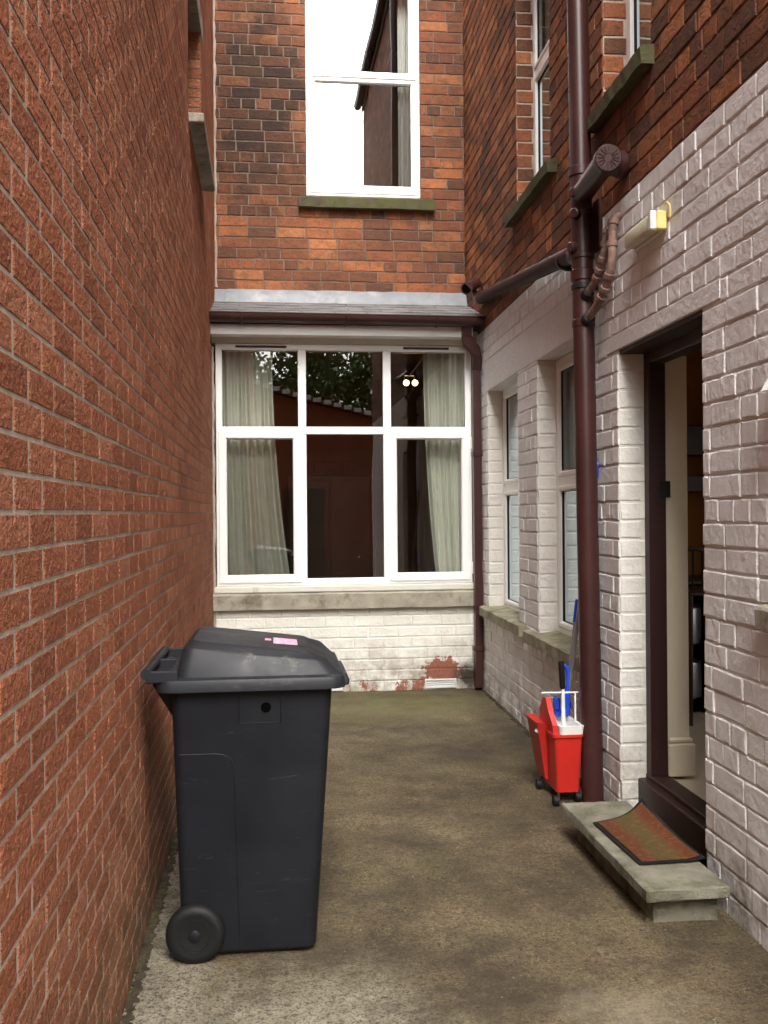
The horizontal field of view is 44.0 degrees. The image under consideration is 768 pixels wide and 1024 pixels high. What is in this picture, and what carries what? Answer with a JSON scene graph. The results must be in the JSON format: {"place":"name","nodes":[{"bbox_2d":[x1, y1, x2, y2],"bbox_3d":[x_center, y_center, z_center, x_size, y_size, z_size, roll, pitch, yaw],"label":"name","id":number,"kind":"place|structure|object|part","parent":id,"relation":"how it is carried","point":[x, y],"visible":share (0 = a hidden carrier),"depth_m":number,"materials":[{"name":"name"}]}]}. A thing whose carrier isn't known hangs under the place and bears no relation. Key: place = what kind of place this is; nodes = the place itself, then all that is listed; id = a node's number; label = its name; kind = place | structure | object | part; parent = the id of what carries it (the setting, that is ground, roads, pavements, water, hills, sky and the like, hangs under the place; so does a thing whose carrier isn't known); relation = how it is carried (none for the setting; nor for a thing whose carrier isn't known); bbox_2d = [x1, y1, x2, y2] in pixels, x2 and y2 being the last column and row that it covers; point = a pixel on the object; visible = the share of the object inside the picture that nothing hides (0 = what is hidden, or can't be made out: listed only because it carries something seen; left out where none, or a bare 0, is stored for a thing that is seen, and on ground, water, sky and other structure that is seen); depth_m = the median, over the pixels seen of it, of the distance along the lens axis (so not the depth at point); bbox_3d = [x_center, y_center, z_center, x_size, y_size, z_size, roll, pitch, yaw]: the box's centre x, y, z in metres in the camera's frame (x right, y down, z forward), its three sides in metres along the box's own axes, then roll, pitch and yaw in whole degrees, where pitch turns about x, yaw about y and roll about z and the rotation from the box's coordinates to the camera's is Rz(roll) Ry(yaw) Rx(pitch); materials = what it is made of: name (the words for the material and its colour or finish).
{"place":"outdoors","nodes":[
{"label":"outdoors","id":0,"kind":"place"},
{"bbox_2d":[120,681,767,1023],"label":"ground","id":1,"kind":"structure","parent":0,"point":[553,935],"depth_m":3.45,"materials":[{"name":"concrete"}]},
{"bbox_2d":[0,0,217,1023],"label":"neighbour house","id":2,"kind":"structure","parent":1,"relation":"on","point":[108,285],"depth_m":2.47,"materials":[{"name":"red brick"}]},
{"bbox_2d":[188,112,214,191],"bbox_3d":[-1.287,-2.855,6.202,0.306,1.110,1.233,0,0,-6],"label":"window","id":3,"kind":"structure","parent":2,"relation":"in","point":[197,124],"depth_m":6.05,"materials":[{"name":"stone"}]},
{"bbox_2d":[121,827,177,1023],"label":"wall dirt","id":4,"kind":"structure","parent":1,"relation":"on","point":[141,966],"depth_m":3.34,"materials":[{"name":"brown soil"}]},
{"bbox_2d":[140,626,349,963],"bbox_3d":[-0.479,0.968,3.430,0.694,1.072,0.615,0,0,-6],"label":"wheelie bin","id":5,"kind":"object","parent":1,"relation":"on","point":[249,710],"visible":1,"depth_m":3.18,"materials":[{"name":"plastic"}]},
{"bbox_2d":[210,0,767,950],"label":"brick house","id":6,"kind":"structure","parent":1,"relation":"on","point":[318,210],"depth_m":6.69,"materials":[{"name":"brick"}]},
{"bbox_2d":[223,351,289,574],"bbox_3d":[-1.088,-0.402,8.050,0.570,1.920,0.069,0,0,-6],"label":"curtain","id":7,"kind":"object","parent":6,"relation":"hanging from","point":[256,542],"visible":0.82,"depth_m":8.04,"materials":[{"name":"fabric"}]},
{"bbox_2d":[287,475,371,577],"bbox_3d":[-0.601,0.430,10.377,0.900,1.650,0.480,0,0,-6],"label":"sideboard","id":8,"kind":"object","parent":6,"relation":"in","point":[339,526],"visible":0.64,"depth_m":10.18,"materials":[{"name":"brown wood"}]},
{"bbox_3d":[-0.798,0.431,10.157,0.420,1.550,0.027,0,0,-6],"label":"door","id":9,"kind":"part","parent":8,"relation":"part of","materials":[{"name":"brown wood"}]},
{"bbox_3d":[-0.361,0.428,10.206,0.420,1.550,0.027,0,0,-6],"label":"door","id":10,"kind":"part","parent":8,"relation":"part of","materials":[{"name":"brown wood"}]},
{"bbox_2d":[332,687,342,690],"bbox_3d":[-0.426,1.453,7.932,0.166,0.076,0.036,0,0,-6],"label":"air vent","id":11,"kind":"object","parent":6,"relation":"attached to","point":[338,689],"visible":0.11,"depth_m":7.92,"materials":[{"name":"white plastic"}]},
{"bbox_2d":[307,449,374,576],"bbox_3d":[-0.518,0.279,11.249,0.820,2.050,0.105,0,0,-6],"label":"inner door","id":12,"kind":"structure","parent":6,"relation":"in","point":[319,461],"depth_m":11.21,"materials":[{"name":"brown wood"}]},
{"bbox_2d":[213,343,473,610],"bbox_3d":[-0.332,-0.300,7.970,2.232,2.206,0.185,0,0,-6],"label":"window","id":13,"kind":"structure","parent":6,"relation":"in","point":[296,590],"depth_m":7.93,"materials":[{"name":"plastic"}]},
{"bbox_2d":[209,311,486,327],"bbox_3d":[-0.295,-1.552,7.701,2.265,0.097,0.157,0,0,-6],"label":"gutter","id":14,"kind":"object","parent":6,"relation":"attached to","point":[345,319],"visible":0.96,"depth_m":7.65,"materials":[{"name":"brown plastic"}]},
{"bbox_2d":[299,0,434,212],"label":"window","id":15,"kind":"structure","parent":6,"relation":"in","point":[318,196],"depth_m":8.57,"materials":[{"name":"plastic"}]},
{"bbox_2d":[397,0,410,186],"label":"curtain","id":16,"kind":"object","parent":6,"relation":"hanging from","point":[404,166],"visible":0.36,"depth_m":8.78,"materials":[{"name":"fabric"}]},
{"bbox_2d":[403,357,422,385],"bbox_3d":[0.319,-1.401,9.143,0.269,0.373,0.056,0,0,-6],"label":"ceiling lamp","id":17,"kind":"object","parent":6,"relation":"hanging from","point":[414,382],"visible":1,"depth_m":9.13,"materials":[{"name":"white glass"}]},
{"bbox_2d":[425,678,455,687],"bbox_3d":[0.478,1.446,8.033,0.266,0.076,0.036,0,0,-6],"label":"air vent","id":18,"kind":"object","parent":6,"relation":"attached to","point":[437,683],"visible":1,"depth_m":8.02,"materials":[{"name":"white plastic"}]},
{"bbox_2d":[423,354,463,571],"bbox_3d":[0.532,-0.414,8.231,0.370,1.920,0.064,0,0,-6],"label":"curtain","id":19,"kind":"object","parent":6,"relation":"hanging from","point":[443,387],"visible":0.81,"depth_m":8.23,"materials":[{"name":"fabric"}]},
{"bbox_2d":[461,326,483,686],"bbox_3d":[0.743,-0.036,7.902,0.135,3.000,0.266,0,0,38],"label":"downpipe","id":20,"kind":"object","parent":6,"relation":"attached to","point":[471,346],"visible":1,"depth_m":7.93,"materials":[{"name":"brown plastic"}]},
{"bbox_2d":[479,382,525,636],"bbox_3d":[0.964,-0.069,7.205,0.255,1.849,1.372,0,0,-6],"label":"window","id":21,"kind":"structure","parent":6,"relation":"in","point":[506,616],"depth_m":7.51,"materials":[{"name":"plastic"}]},
{"bbox_2d":[460,248,571,303],"bbox_3d":[0.873,-1.610,6.420,0.222,0.609,2.904,0,0,-6],"label":"rainwater pipe","id":22,"kind":"object","parent":6,"relation":"attached to","point":[557,261],"visible":0.84,"depth_m":6.20,"materials":[{"name":"brown plastic"}]},
{"bbox_2d":[504,0,557,227],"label":"window","id":23,"kind":"structure","parent":6,"relation":"in","point":[545,168],"depth_m":6.52,"materials":[{"name":"plastic"}]},
{"bbox_2d":[545,0,549,44],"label":"net curtain","id":24,"kind":"object","parent":6,"relation":"hanging from","point":[547,27],"depth_m":6.63,"materials":[{"name":"fabric"}]},
{"bbox_2d":[523,352,578,671],"bbox_3d":[1.102,-0.056,5.787,0.253,1.858,1.222,0,0,-6],"label":"window","id":25,"kind":"structure","parent":6,"relation":"in","point":[555,644],"depth_m":6.05,"materials":[{"name":"plastic"}]},
{"bbox_2d":[569,368,575,468],"bbox_3d":[1.252,-0.102,5.751,0.029,1.736,0.800,0,0,-6],"label":"net blind","id":26,"kind":"object","parent":6,"relation":"attached to","point":[572,428],"depth_m":6.11,"materials":[{"name":"fabric"}]},
{"bbox_2d":[580,225,607,300],"bbox_3d":[1.070,-1.255,4.785,0.094,0.345,0.260,0,0,-25],"label":"waste pipe","id":27,"kind":"object","parent":6,"relation":"attached to","point":[587,294],"visible":0.8,"depth_m":4.73,"materials":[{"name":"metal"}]},
{"bbox_2d":[581,212,620,326],"bbox_3d":[1.079,-1.206,4.738,0.087,0.507,0.339,0,0,-18],"label":"waste pipe","id":28,"kind":"object","parent":6,"relation":"attached to","point":[588,317],"visible":0.99,"depth_m":4.61,"materials":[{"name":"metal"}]},
{"bbox_2d":[587,0,654,133],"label":"window","id":29,"kind":"structure","parent":6,"relation":"in","point":[640,50],"depth_m":4.62,"materials":[{"name":"plastic"}]},
{"bbox_2d":[625,202,670,251],"bbox_3d":[1.148,-1.250,4.171,0.076,0.115,0.396,0,0,-6],"label":"wall light","id":30,"kind":"object","parent":6,"relation":"attached to","point":[650,227],"visible":1,"depth_m":4.10,"materials":[{"name":"white plastic"}]},
{"bbox_2d":[687,425,703,456],"bbox_3d":[2.323,-0.528,7.097,1.600,0.220,0.190,0,0,-6],"label":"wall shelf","id":31,"kind":"object","parent":6,"relation":"attached to","point":[694,440],"depth_m":7.00,"materials":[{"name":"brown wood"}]},
{"bbox_2d":[687,476,703,491],"bbox_3d":[2.326,-0.208,7.097,1.600,0.120,0.190,0,0,-6],"label":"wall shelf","id":32,"kind":"object","parent":6,"relation":"attached to","point":[694,483],"depth_m":7.00,"materials":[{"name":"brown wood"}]},
{"bbox_2d":[754,604,767,631],"bbox_3d":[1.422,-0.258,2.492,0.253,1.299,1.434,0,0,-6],"label":"window sill","id":33,"kind":"structure","parent":6,"relation":"in","point":[761,611],"depth_m":3.15,"materials":[{"name":"stone"}]},
{"bbox_2d":[761,379,767,390],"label":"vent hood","id":34,"kind":"object","parent":6,"relation":"attached to","point":[765,387],"visible":1,"depth_m":3.06,"materials":[{"name":"white plastic"}]},
{"bbox_2d":[481,690,604,800],"bbox_3d":[0.986,1.490,6.300,0.072,0.026,3.320,0,0,-5],"label":"wall moss","id":35,"kind":"object","parent":1,"relation":"on","point":[519,724],"depth_m":6.91,"materials":[{"name":"green plant"}]},
{"bbox_2d":[525,691,583,805],"bbox_3d":[0.902,1.216,5.026,0.221,0.554,0.445,0,0,-6],"label":"mop bucket","id":36,"kind":"object","parent":1,"relation":"on","point":[557,746],"visible":0.94,"depth_m":4.88,"materials":[{"name":"red plastic"}]},
{"bbox_2d":[558,661,565,725],"bbox_3d":[0.930,0.955,4.963,0.037,0.355,0.031,0,0,-6],"label":"toilet brush","id":37,"kind":"object","parent":36,"relation":"in","point":[561,667],"visible":0.9,"depth_m":4.95,"materials":[{"name":"white plastic"}]},
{"bbox_2d":[564,599,577,712],"bbox_3d":[0.999,0.771,5.091,0.151,0.602,0.049,0,0,-45],"label":"floor brush","id":38,"kind":"object","parent":36,"relation":"in","point":[567,700],"visible":0.57,"depth_m":5.05,"materials":[{"name":"blue plastic"}]},
{"bbox_2d":[553,460,598,716],"bbox_3d":[1.023,0.407,5.032,0.264,1.360,0.086,0,0,20],"label":"mop","id":39,"kind":"object","parent":36,"relation":"in","point":[556,706],"visible":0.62,"depth_m":5.04,"materials":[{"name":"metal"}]},
{"bbox_2d":[567,0,629,801],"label":"soil stack","id":40,"kind":"object","parent":1,"relation":"on","point":[587,177],"visible":0.95,"depth_m":4.88,"materials":[{"name":"brown plastic"}]},
{"bbox_2d":[561,801,729,922],"bbox_3d":[1.031,1.422,3.895,0.314,0.162,1.029,0,0,-6],"label":"door step","id":41,"kind":"object","parent":1,"relation":"on","point":[682,891],"depth_m":3.53,"materials":[{"name":"concrete"}]},
{"bbox_2d":[593,798,704,864],"bbox_3d":[1.058,1.302,3.905,0.279,0.069,0.590,0,0,-6],"label":"door mat","id":42,"kind":"object","parent":41,"relation":"on","point":[641,832],"depth_m":3.86,"materials":[{"name":"brown rubber"}]},
{"bbox_2d":[688,546,704,725],"bbox_3d":[2.003,0.752,5.908,0.408,1.064,0.400,0,0,-6],"label":"wooden chair","id":43,"kind":"object","parent":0,"point":[693,590],"visible":0.22,"depth_m":5.71,"materials":[{"name":"brown wood"}]},
{"bbox_2d":[688,575,705,690],"bbox_3d":[2.113,0.878,6.826,1.140,0.810,0.540,0,0,-6],"label":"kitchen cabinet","id":44,"kind":"object","parent":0,"point":[698,600],"visible":0.01,"depth_m":6.58,"materials":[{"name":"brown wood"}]},
{"bbox_2d":[693,639,704,705],"bbox_3d":[2.034,0.934,6.274,0.582,0.700,0.382,0,0,-6],"label":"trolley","id":45,"kind":"object","parent":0,"point":[699,647],"visible":0.02,"depth_m":6.10,"materials":[{"name":"black"}]},
{"bbox_2d":[693,603,700,644],"bbox_3d":[1.984,0.732,6.258,0.200,0.262,0.200,0,0,-6],"label":"canister","id":46,"kind":"object","parent":45,"relation":"on","point":[696,624],"visible":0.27,"depth_m":6.17,"materials":[{"name":"metal"}]},
{"bbox_2d":[693,657,701,699],"bbox_3d":[1.987,1.087,6.258,0.200,0.262,0.200,0,0,-6],"label":"canister","id":47,"kind":"object","parent":45,"relation":"on","point":[697,682],"visible":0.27,"depth_m":6.17,"materials":[{"name":"metal"}]}
]}

